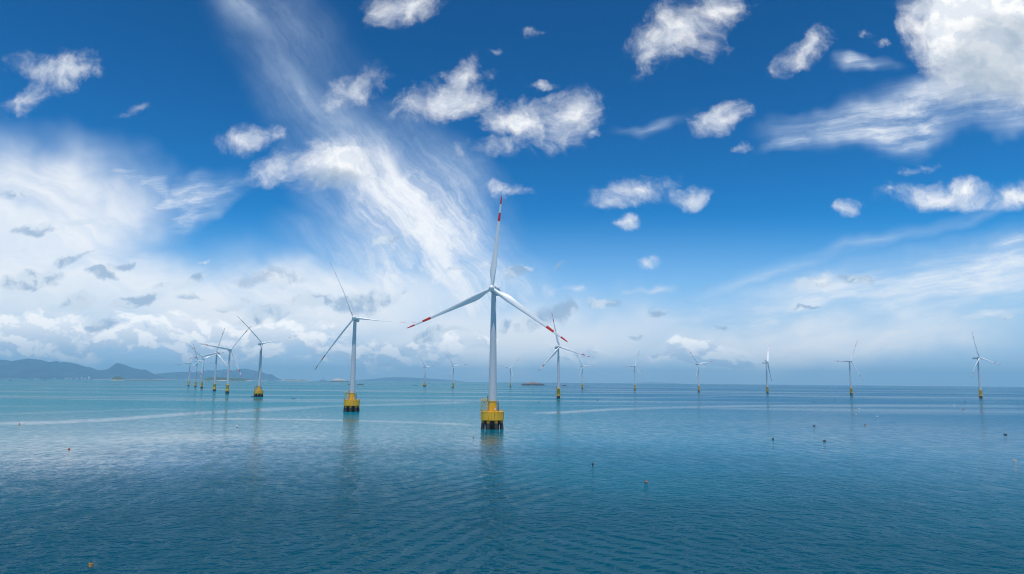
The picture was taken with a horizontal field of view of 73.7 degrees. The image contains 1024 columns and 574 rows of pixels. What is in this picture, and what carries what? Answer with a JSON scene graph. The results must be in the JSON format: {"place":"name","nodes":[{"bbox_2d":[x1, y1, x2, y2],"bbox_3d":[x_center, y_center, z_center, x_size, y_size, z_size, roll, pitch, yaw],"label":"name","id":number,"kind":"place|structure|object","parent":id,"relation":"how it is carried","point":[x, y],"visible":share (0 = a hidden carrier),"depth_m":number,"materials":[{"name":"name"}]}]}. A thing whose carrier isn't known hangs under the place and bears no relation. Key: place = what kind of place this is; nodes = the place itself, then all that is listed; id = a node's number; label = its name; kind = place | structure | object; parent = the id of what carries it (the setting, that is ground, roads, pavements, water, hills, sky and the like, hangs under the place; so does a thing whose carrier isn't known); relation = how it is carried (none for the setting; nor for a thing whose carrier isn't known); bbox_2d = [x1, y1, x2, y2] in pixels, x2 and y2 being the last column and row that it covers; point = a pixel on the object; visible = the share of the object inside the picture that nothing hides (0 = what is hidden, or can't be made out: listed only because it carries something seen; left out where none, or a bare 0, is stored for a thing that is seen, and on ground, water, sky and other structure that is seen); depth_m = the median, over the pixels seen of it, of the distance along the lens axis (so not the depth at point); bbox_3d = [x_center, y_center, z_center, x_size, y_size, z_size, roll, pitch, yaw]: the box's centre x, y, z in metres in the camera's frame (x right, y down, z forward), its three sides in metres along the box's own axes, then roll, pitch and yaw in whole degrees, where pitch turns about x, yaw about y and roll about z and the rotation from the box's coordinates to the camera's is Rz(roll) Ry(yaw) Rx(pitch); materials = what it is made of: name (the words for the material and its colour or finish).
{"place":"outdoors","nodes":[
{"label":"outdoors","id":0,"kind":"place"},
{"bbox_2d":[0,358,170,379],"bbox_3d":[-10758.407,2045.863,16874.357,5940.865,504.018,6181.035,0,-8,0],"label":"hills","id":1,"kind":"structure","parent":0,"point":[29,368],"depth_m":15533.32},
{"bbox_2d":[156,369,282,380],"bbox_3d":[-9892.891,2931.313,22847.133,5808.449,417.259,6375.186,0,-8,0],"label":"hills","id":2,"kind":"structure","parent":0,"point":[247,373],"depth_m":21530.60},
{"bbox_2d":[203,377,252,380],"bbox_3d":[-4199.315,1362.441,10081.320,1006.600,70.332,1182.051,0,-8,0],"label":"islet","id":3,"kind":"object","parent":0,"point":[222,379],"visible":0.86,"depth_m":9796.39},
{"bbox_2d":[355,377,463,381],"bbox_3d":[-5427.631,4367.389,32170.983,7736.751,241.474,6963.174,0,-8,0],"label":"hills","id":4,"kind":"structure","parent":0,"point":[402,379],"depth_m":30660.24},
{"bbox_2d":[0,379,1023,573],"bbox_3d":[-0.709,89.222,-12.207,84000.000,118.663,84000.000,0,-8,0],"label":"sea","id":5,"kind":"structure","parent":0,"point":[182,477],"depth_m":214.53,"materials":[{"name":"liquid"}]},
{"bbox_2d":[111,376,123,379],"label":"islet","id":6,"kind":"object","parent":5,"relation":"on","point":[117,378],"visible":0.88,"depth_m":8450.95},
{"bbox_2d":[179,349,200,385],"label":"wind turbine","id":7,"kind":"object","parent":5,"relation":"in","point":[188,384],"visible":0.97,"depth_m":2599.55,"materials":[{"name":"paint"}]},
{"bbox_2d":[190,344,212,386],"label":"wind turbine","id":8,"kind":"object","parent":5,"relation":"in","point":[196,364],"visible":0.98,"depth_m":2350.66,"materials":[{"name":"paint"}]},
{"bbox_2d":[190,346,223,387],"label":"wind turbine","id":9,"kind":"object","parent":5,"relation":"in","point":[202,371],"visible":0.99,"depth_m":2084.86,"materials":[{"name":"paint"}]},
{"bbox_2d":[190,328,231,390],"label":"wind turbine","id":10,"kind":"object","parent":5,"relation":"in","point":[215,383],"visible":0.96,"depth_m":1609.07,"materials":[{"name":"paint"}]},
{"bbox_2d":[199,326,250,393],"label":"wind turbine","id":11,"kind":"object","parent":5,"relation":"in","point":[228,371],"visible":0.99,"depth_m":1391.17,"materials":[{"name":"paint"}]},
{"bbox_2d":[238,317,290,396],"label":"wind turbine","id":12,"kind":"object","parent":5,"relation":"in","point":[258,392],"visible":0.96,"depth_m":1149.29,"materials":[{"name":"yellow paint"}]},
{"bbox_2d":[329,378,348,381],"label":"rock island","id":13,"kind":"object","parent":5,"relation":"in","point":[338,380],"visible":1,"depth_m":10037.55,"materials":[{"name":"grey stone"}]},
{"bbox_2d":[315,263,414,411],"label":"wind turbine","id":14,"kind":"object","parent":5,"relation":"in","point":[351,404],"visible":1,"depth_m":656.62,"materials":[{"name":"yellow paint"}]},
{"bbox_2d":[422,361,434,385],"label":"wind turbine","id":15,"kind":"object","parent":5,"relation":"in","point":[424,384],"visible":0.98,"depth_m":3224.73,"materials":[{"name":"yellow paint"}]},
{"bbox_2d":[448,357,467,387],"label":"wind turbine","id":16,"kind":"object","parent":5,"relation":"in","point":[453,372],"visible":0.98,"depth_m":2852.35,"materials":[{"name":"paint"}]},
{"bbox_2d":[407,196,567,429],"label":"wind turbine","id":17,"kind":"object","parent":5,"relation":"in","point":[492,416],"visible":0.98,"depth_m":438.85,"materials":[{"name":"white paint"}]},
{"bbox_2d":[499,361,516,386],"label":"wind turbine","id":18,"kind":"object","parent":5,"relation":"in","point":[510,373],"visible":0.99,"depth_m":3236.44,"materials":[{"name":"paint"}]},
{"bbox_2d":[522,382,543,384],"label":"rock island","id":19,"kind":"object","parent":5,"relation":"in","point":[531,383],"visible":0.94,"depth_m":4688.60,"materials":[{"name":"grey stone"}]},
{"bbox_2d":[539,315,589,398],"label":"wind turbine","id":20,"kind":"object","parent":5,"relation":"in","point":[558,370],"visible":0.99,"depth_m":1193.02,"materials":[{"name":"paint"}]},
{"bbox_2d":[576,353,586,388],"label":"wind turbine","id":21,"kind":"object","parent":5,"relation":"in","point":[582,366],"visible":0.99,"depth_m":2730.16,"materials":[{"name":"paint"}]},
{"bbox_2d":[626,351,641,389],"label":"wind turbine","id":22,"kind":"object","parent":5,"relation":"in","point":[634,388],"visible":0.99,"depth_m":2558.13,"materials":[{"name":"paint"}]},
{"bbox_2d":[688,349,712,390],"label":"wind turbine","id":23,"kind":"object","parent":5,"relation":"in","point":[698,389],"visible":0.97,"depth_m":2260.58,"materials":[{"name":"paint"}]},
{"bbox_2d":[762,354,771,392],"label":"wind turbine","id":24,"kind":"object","parent":5,"relation":"in","point":[766,362],"visible":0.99,"depth_m":2024.47,"materials":[{"name":"paint"}]},
{"bbox_2d":[842,340,863,394],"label":"wind turbine","id":25,"kind":"object","parent":5,"relation":"in","point":[851,391],"visible":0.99,"depth_m":1800.43,"materials":[{"name":"paint"}]},
{"bbox_2d":[971,333,997,397],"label":"wind turbine","id":26,"kind":"object","parent":5,"relation":"in","point":[980,390],"visible":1,"depth_m":1527.73,"materials":[{"name":"paint"}]},
{"bbox_2d":[0,0,1023,386],"label":"sky","id":27,"kind":"structure","parent":0,"point":[733,184],"materials":[{"name":"blue"}]},
{"bbox_2d":[645,382,680,383],"bbox_3d":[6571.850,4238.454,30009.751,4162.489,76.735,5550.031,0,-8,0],"label":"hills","id":28,"kind":"structure","parent":0,"point":[660,383],"depth_m":28232.72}
]}

